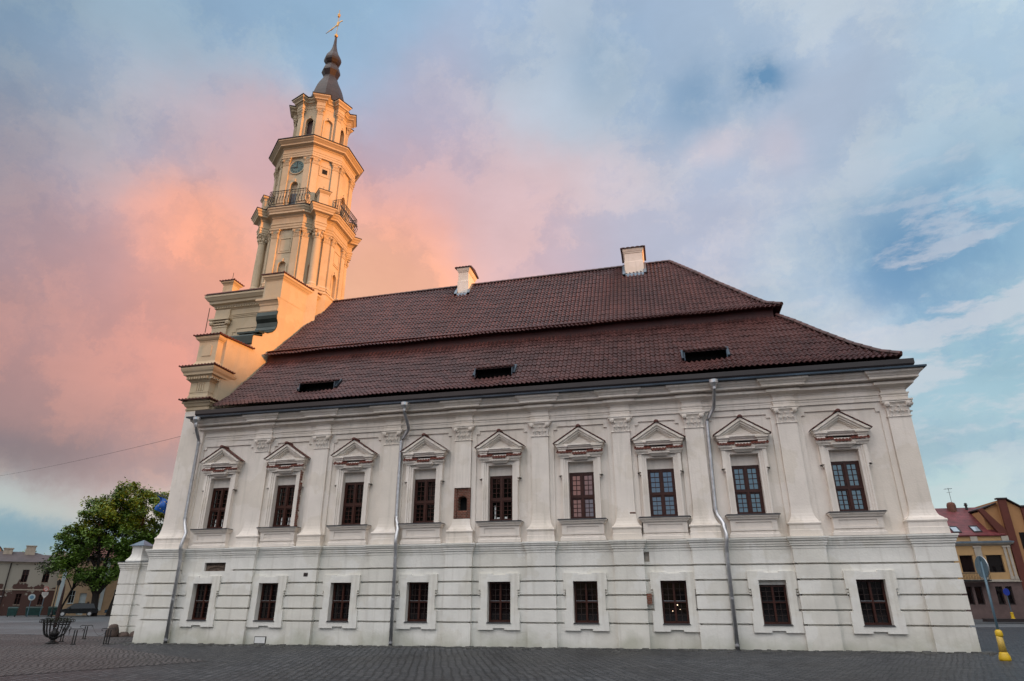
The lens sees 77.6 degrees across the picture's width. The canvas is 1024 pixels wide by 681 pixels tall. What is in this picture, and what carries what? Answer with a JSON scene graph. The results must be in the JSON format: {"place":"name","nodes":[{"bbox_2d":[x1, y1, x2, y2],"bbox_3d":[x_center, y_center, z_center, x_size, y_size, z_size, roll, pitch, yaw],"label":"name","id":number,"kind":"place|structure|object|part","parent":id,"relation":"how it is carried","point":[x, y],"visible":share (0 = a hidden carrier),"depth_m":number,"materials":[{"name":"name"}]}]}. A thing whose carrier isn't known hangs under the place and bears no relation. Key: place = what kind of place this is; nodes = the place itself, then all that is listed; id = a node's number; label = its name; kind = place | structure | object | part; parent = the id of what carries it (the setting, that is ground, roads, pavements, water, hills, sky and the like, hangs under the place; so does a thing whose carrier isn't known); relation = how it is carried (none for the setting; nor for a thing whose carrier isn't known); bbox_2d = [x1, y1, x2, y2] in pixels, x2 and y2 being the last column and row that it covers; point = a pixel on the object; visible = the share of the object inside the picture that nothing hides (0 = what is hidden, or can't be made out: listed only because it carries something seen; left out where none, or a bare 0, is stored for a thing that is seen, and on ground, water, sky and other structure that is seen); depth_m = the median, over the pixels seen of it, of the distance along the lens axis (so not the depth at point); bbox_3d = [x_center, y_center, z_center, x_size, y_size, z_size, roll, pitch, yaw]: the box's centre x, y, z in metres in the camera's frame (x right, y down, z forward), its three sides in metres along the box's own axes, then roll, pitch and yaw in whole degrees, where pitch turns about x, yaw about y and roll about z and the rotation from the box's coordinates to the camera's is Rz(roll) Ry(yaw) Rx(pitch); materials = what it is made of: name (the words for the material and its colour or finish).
{"place":"outdoors","nodes":[
{"label":"outdoors","id":0,"kind":"place"},
{"bbox_2d":[0,634,205,675],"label":"plaza paving","id":1,"kind":"structure","parent":0,"point":[21,654],"depth_m":20.16,"materials":[{"name":"grey stone"}]},
{"bbox_2d":[39,617,75,643],"bbox_3d":[-19.201,12.185,26.751,1.310,1.031,1.308,-5,-23,12],"label":"iron planter","id":2,"kind":"object","parent":1,"relation":"on","point":[52,636],"visible":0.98,"depth_m":26.59,"materials":[{"name":"black metal"}]},
{"bbox_2d":[53,584,65,628],"bbox_3d":[-19.243,11.336,27.064,0.143,1.800,0.146,-5,-23,12],"label":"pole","id":3,"kind":"object","parent":2,"relation":"in","point":[59,606],"visible":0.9,"depth_m":27.04,"materials":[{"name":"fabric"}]},
{"bbox_2d":[69,628,83,644],"bbox_3d":[-17.744,12.012,25.828,0.526,0.599,0.100,14,-26,-30],"label":"bollard","id":4,"kind":"object","parent":1,"relation":"on","point":[75,636],"visible":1,"depth_m":25.80,"materials":[{"name":"black metal"}]},
{"bbox_2d":[80,625,92,638],"bbox_3d":[-19.929,13.617,29.730,0.526,0.599,0.100,14,-26,-30],"label":"bollard","id":5,"kind":"object","parent":1,"relation":"on","point":[86,630],"visible":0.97,"depth_m":29.72,"materials":[{"name":"black metal"}]},
{"bbox_2d":[102,628,115,643],"bbox_3d":[-16.544,12.086,26.023,0.526,0.599,0.100,14,-26,-30],"label":"bollard","id":6,"kind":"object","parent":1,"relation":"on","point":[107,635],"visible":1,"depth_m":26.01,"materials":[{"name":"black metal"}]},
{"bbox_2d":[106,624,118,636],"bbox_3d":[-19.775,14.386,31.535,0.583,0.635,0.570,14,-26,-31],"label":"boulder","id":7,"kind":"object","parent":1,"relation":"on","point":[115,633],"visible":0.78,"depth_m":31.39,"materials":[{"name":"stone"}]},
{"bbox_2d":[117,632,128,636],"bbox_3d":[-19.301,14.625,31.652,0.586,0.277,0.480,3,-22,-6],"label":"boulder","id":8,"kind":"object","parent":1,"relation":"on","point":[123,634],"visible":0.94,"depth_m":31.50,"materials":[{"name":"stone"}]},
{"bbox_2d":[0,627,1023,680],"bbox_3d":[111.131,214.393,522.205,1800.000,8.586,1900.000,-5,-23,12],"label":"ground","id":9,"kind":"structure","parent":0,"point":[278,663],"depth_m":16.61,"materials":[{"name":"stone"}]},
{"bbox_2d":[108,540,152,633],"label":"gate wall","id":10,"kind":"structure","parent":9,"relation":"on","point":[129,590],"depth_m":33.07,"materials":[{"name":"white paint"}]},
{"bbox_2d":[109,642,998,655],"bbox_3d":[-0.851,10.915,22.572,32.258,0.195,1.677,-5,-23,12],"label":"cobble strip","id":11,"kind":"object","parent":9,"relation":"on","point":[618,649],"visible":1,"depth_m":22.22,"materials":[{"name":"stone"}]},
{"bbox_2d":[132,10,980,652],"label":"town hall","id":12,"kind":"structure","parent":9,"relation":"on","point":[636,450],"depth_m":25.84,"materials":[{"name":"white paint"}]},
{"bbox_2d":[1,436,180,475],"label":"overhead wire","id":13,"kind":"object","parent":12,"relation":"attached to","point":[100,455],"visible":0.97,"depth_m":36.69,"materials":[{"name":"black metal"}]},
{"bbox_2d":[154,492,167,512],"bbox_3d":[-16.654,8.209,31.890,3.267,1.348,0.458,-5,-23,12],"label":"flag","id":14,"kind":"object","parent":12,"relation":"attached to","point":[161,506],"visible":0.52,"depth_m":31.98,"materials":[{"name":"blue fabric"}]},
{"bbox_2d":[179,576,221,626],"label":"lower window","id":15,"kind":"structure","parent":12,"relation":"in","point":[201,594],"depth_m":26.80,"materials":[{"name":"white paint"}]},
{"bbox_2d":[190,445,244,548],"bbox_3d":[-13.114,6.946,28.429,2.100,4.450,0.730,-5,-23,12],"label":"upper window","id":16,"kind":"structure","parent":12,"relation":"in","point":[221,469],"depth_m":28.50,"materials":[{"name":"paint"}]},
{"bbox_2d":[246,575,287,627],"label":"lower window","id":17,"kind":"structure","parent":12,"relation":"in","point":[267,596],"depth_m":26.13,"materials":[{"name":"white paint"}]},
{"bbox_2d":[257,441,309,546],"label":"upper window","id":18,"kind":"structure","parent":12,"relation":"in","point":[286,463],"depth_m":27.82,"materials":[{"name":"paint"}]},
{"bbox_2d":[318,575,360,627],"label":"lower window","id":19,"kind":"structure","parent":12,"relation":"in","point":[339,605],"depth_m":25.43,"materials":[{"name":"white paint"}]},
{"bbox_2d":[326,437,378,545],"bbox_3d":[-6.760,6.377,27.033,2.100,4.450,0.730,-5,-23,12],"label":"upper window","id":20,"kind":"structure","parent":12,"relation":"in","point":[354,460],"depth_m":27.10,"materials":[{"name":"paint"}]},
{"bbox_2d":[396,574,437,628],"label":"lower window","id":21,"kind":"structure","parent":12,"relation":"in","point":[417,594],"depth_m":24.74,"materials":[{"name":"white paint"}]},
{"bbox_2d":[398,433,449,543],"bbox_3d":[-3.637,6.098,26.346,2.100,4.450,0.730,-5,-23,12],"label":"upper window","id":22,"kind":"structure","parent":12,"relation":"in","point":[425,459],"depth_m":26.41,"materials":[{"name":"paint"}]},
{"bbox_2d":[478,573,519,629],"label":"lower window","id":23,"kind":"structure","parent":12,"relation":"in","point":[498,594],"depth_m":24.04,"materials":[{"name":"white paint"}]},
{"bbox_2d":[474,429,525,542],"bbox_3d":[-0.465,5.814,25.649,2.100,4.450,0.730,-5,-23,12],"label":"upper window","id":24,"kind":"structure","parent":12,"relation":"in","point":[500,453],"depth_m":25.72,"materials":[{"name":"paint"}]},
{"bbox_2d":[553,424,607,540],"bbox_3d":[2.717,5.530,24.950,2.100,4.450,0.730,-5,-23,12],"label":"upper window","id":25,"kind":"structure","parent":12,"relation":"in","point":[579,449],"depth_m":25.03,"materials":[{"name":"paint"}]},
{"bbox_2d":[563,573,609,630],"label":"lower window","id":26,"kind":"structure","parent":12,"relation":"in","point":[585,594],"depth_m":23.34,"materials":[{"name":"white paint"}]},
{"bbox_2d":[630,419,690,538],"bbox_3d":[5.694,5.263,24.296,2.100,4.450,0.730,-5,-23,12],"label":"upper window","id":27,"kind":"structure","parent":12,"relation":"in","point":[658,445],"depth_m":24.37,"materials":[{"name":"paint"}]},
{"bbox_2d":[650,572,700,631],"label":"lower window","id":28,"kind":"structure","parent":12,"relation":"in","point":[670,590],"depth_m":22.67,"materials":[{"name":"white paint"}]},
{"bbox_2d":[712,414,780,537],"bbox_3d":[8.710,4.993,23.633,2.100,4.450,0.730,-5,-23,12],"label":"upper window","id":29,"kind":"structure","parent":12,"relation":"in","point":[742,446],"depth_m":23.70,"materials":[{"name":"paint"}]},
{"bbox_2d":[746,571,804,632],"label":"lower window","id":30,"kind":"structure","parent":12,"relation":"in","point":[774,597],"depth_m":21.94,"materials":[{"name":"white paint"}]},
{"bbox_2d":[809,408,887,535],"bbox_3d":[12.057,4.694,22.897,2.100,4.450,0.730,-5,-23,12],"label":"upper window","id":31,"kind":"structure","parent":12,"relation":"in","point":[841,439],"depth_m":22.95,"materials":[{"name":"paint"}]},
{"bbox_2d":[842,570,907,633],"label":"lower window","id":32,"kind":"structure","parent":12,"relation":"in","point":[875,605],"depth_m":21.27,"materials":[{"name":"white paint"}]},
{"bbox_2d":[975,556,1011,660],"bbox_3d":[13.476,7.499,17.924,0.290,2.730,0.610,-5,-23,12],"label":"road sign","id":33,"kind":"object","parent":9,"relation":"on","point":[982,567],"visible":1,"depth_m":17.82,"materials":[{"name":"metal"}]},
{"bbox_2d":[0,615,1023,636],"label":"street","id":34,"kind":"structure","parent":0,"point":[22,624],"depth_m":45.86,"materials":[{"name":"grey asphalt"}]},
{"bbox_2d":[7,607,18,616],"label":"waste container","id":35,"kind":"object","parent":34,"relation":"on","point":[12,611],"visible":1,"depth_m":77.75,"materials":[{"name":"plastic"}]},
{"bbox_2d":[26,594,34,616],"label":"road sign","id":36,"kind":"object","parent":34,"relation":"on","point":[31,597],"visible":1,"depth_m":77.61,"materials":[{"name":"blue metal"}]},
{"bbox_2d":[0,545,65,615],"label":"patched house","id":37,"kind":"structure","parent":34,"relation":"on","point":[21,580],"depth_m":87.63,"materials":[{"name":"paint"}]},
{"bbox_2d":[0,598,4,613],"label":"door","id":38,"kind":"structure","parent":37,"relation":"in","point":[3,599],"depth_m":85.35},
{"bbox_2d":[13,594,21,604],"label":"window","id":39,"kind":"structure","parent":37,"relation":"in","point":[18,596],"depth_m":86.57,"materials":[{"name":"black glass"}]},
{"bbox_2d":[19,570,29,582],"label":"window","id":40,"kind":"structure","parent":37,"relation":"in","point":[25,573],"depth_m":87.69,"materials":[{"name":"black glass"}]},
{"bbox_2d":[36,594,42,605],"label":"window","id":41,"kind":"structure","parent":37,"relation":"in","point":[39,603],"depth_m":87.87,"materials":[{"name":"black glass"}]},
{"bbox_2d":[41,572,49,582],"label":"window","id":42,"kind":"structure","parent":37,"relation":"in","point":[45,577],"depth_m":88.94,"materials":[{"name":"black glass"}]},
{"bbox_2d":[25,607,42,615],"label":"waste container","id":43,"kind":"object","parent":34,"relation":"on","point":[34,611],"visible":0.89,"depth_m":78.88,"materials":[{"name":"plastic"}]},
{"bbox_2d":[39,587,48,616],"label":"road sign","id":44,"kind":"object","parent":34,"relation":"on","point":[45,593],"visible":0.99,"depth_m":76.74,"materials":[{"name":"white metal"}]},
{"bbox_2d":[47,607,57,615],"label":"waste container","id":45,"kind":"object","parent":34,"relation":"on","point":[50,609],"visible":0.43,"depth_m":79.84,"materials":[{"name":"plastic"}]},
{"bbox_2d":[49,579,61,616],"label":"street lamp","id":46,"kind":"object","parent":34,"relation":"on","point":[59,581],"visible":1,"depth_m":77.21,"materials":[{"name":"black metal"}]},
{"bbox_2d":[54,603,97,616],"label":"parked car","id":47,"kind":"object","parent":34,"relation":"on","point":[88,609],"visible":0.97,"depth_m":77.31,"materials":[{"name":"paint"}]},
{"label":"windows","id":48,"kind":"part","parent":47,"relation":"part of","materials":[{"name":"black glass"}]},
{"bbox_2d":[34,509,126,608],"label":"street tree","id":49,"kind":"object","parent":34,"relation":"on","point":[94,558],"visible":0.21,"depth_m":81.20,"materials":[{"name":"green plant"}]},
{"bbox_2d":[51,545,118,615],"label":"cream house","id":50,"kind":"structure","parent":34,"relation":"on","point":[80,594],"depth_m":85.07,"materials":[{"name":"beige paint"}]},
{"bbox_2d":[67,591,75,603],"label":"window","id":51,"kind":"structure","parent":50,"relation":"in","point":[71,597],"depth_m":84.35,"materials":[{"name":"black glass"}]},
{"bbox_2d":[75,593,86,614],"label":"door","id":52,"kind":"structure","parent":50,"relation":"in","point":[82,598],"depth_m":84.89,"materials":[{"name":"grey"}]},
{"bbox_2d":[40,477,158,615],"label":"chestnut tree","id":53,"kind":"object","parent":34,"relation":"on","point":[102,510],"visible":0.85,"depth_m":80.66,"materials":[{"name":"green plant"}]},
{"bbox_2d":[105,489,169,615],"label":"chestnut tree","id":54,"kind":"object","parent":34,"relation":"on","point":[141,512],"visible":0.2,"depth_m":83.34,"materials":[{"name":"green plant"}]},
{"bbox_2d":[935,488,1023,618],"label":"yellow house","id":55,"kind":"structure","parent":34,"relation":"on","point":[975,538],"depth_m":51.46,"materials":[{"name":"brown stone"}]},
{"bbox_2d":[959,555,974,571],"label":"window","id":56,"kind":"structure","parent":55,"relation":"in","point":[966,561],"depth_m":51.97,"materials":[{"name":"glass"}]},
{"bbox_2d":[966,587,974,604],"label":"window","id":57,"kind":"structure","parent":55,"relation":"in","point":[968,589],"depth_m":51.13,"materials":[{"name":"glass"}]},
{"bbox_2d":[974,587,984,604],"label":"window","id":58,"kind":"structure","parent":55,"relation":"in","point":[978,591],"depth_m":50.98,"materials":[{"name":"glass"}]},
{"bbox_2d":[986,555,1004,571],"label":"window","id":59,"kind":"structure","parent":55,"relation":"in","point":[995,563],"depth_m":51.53,"materials":[{"name":"glass"}]},
{"bbox_2d":[995,586,1005,604],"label":"window","id":60,"kind":"structure","parent":55,"relation":"in","point":[998,588],"depth_m":50.68,"materials":[{"name":"glass"}]},
{"bbox_2d":[1005,586,1014,604],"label":"window","id":61,"kind":"structure","parent":55,"relation":"in","point":[1011,600],"depth_m":50.49,"materials":[{"name":"glass"}]},
{"bbox_2d":[968,497,1023,590],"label":"orange house","id":62,"kind":"structure","parent":34,"relation":"on","point":[1005,515],"depth_m":52.32,"materials":[{"name":"paint"}]},
{"bbox_2d":[1019,532,1023,548],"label":"window","id":63,"kind":"structure","parent":62,"relation":"in","point":[1021,534],"depth_m":51.68,"materials":[{"name":"black glass"}]},
{"bbox_2d":[0,0,1023,554],"label":"sky","id":64,"kind":"structure","parent":0,"point":[856,167],"materials":[{"name":"blue"}]},
{"bbox_2d":[973,619,1023,622],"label":"pavement","id":65,"kind":"structure","parent":0,"point":[978,620],"depth_m":43.60,"materials":[{"name":"grey concrete"}]},
{"bbox_2d":[982,618,1023,621],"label":"dark kerb","id":66,"kind":"structure","parent":65,"relation":"on","point":[1002,620],"depth_m":44.45,"materials":[{"name":"stone"}]},
{"bbox_2d":[1003,588,1015,618],"bbox_3d":[38.712,20.513,49.537,0.505,2.260,0.342,-5,-23,12],"label":"road sign","id":67,"kind":"object","parent":65,"relation":"on","point":[1006,592],"visible":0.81,"depth_m":49.72,"materials":[{"name":"blue metal"}]}
]}

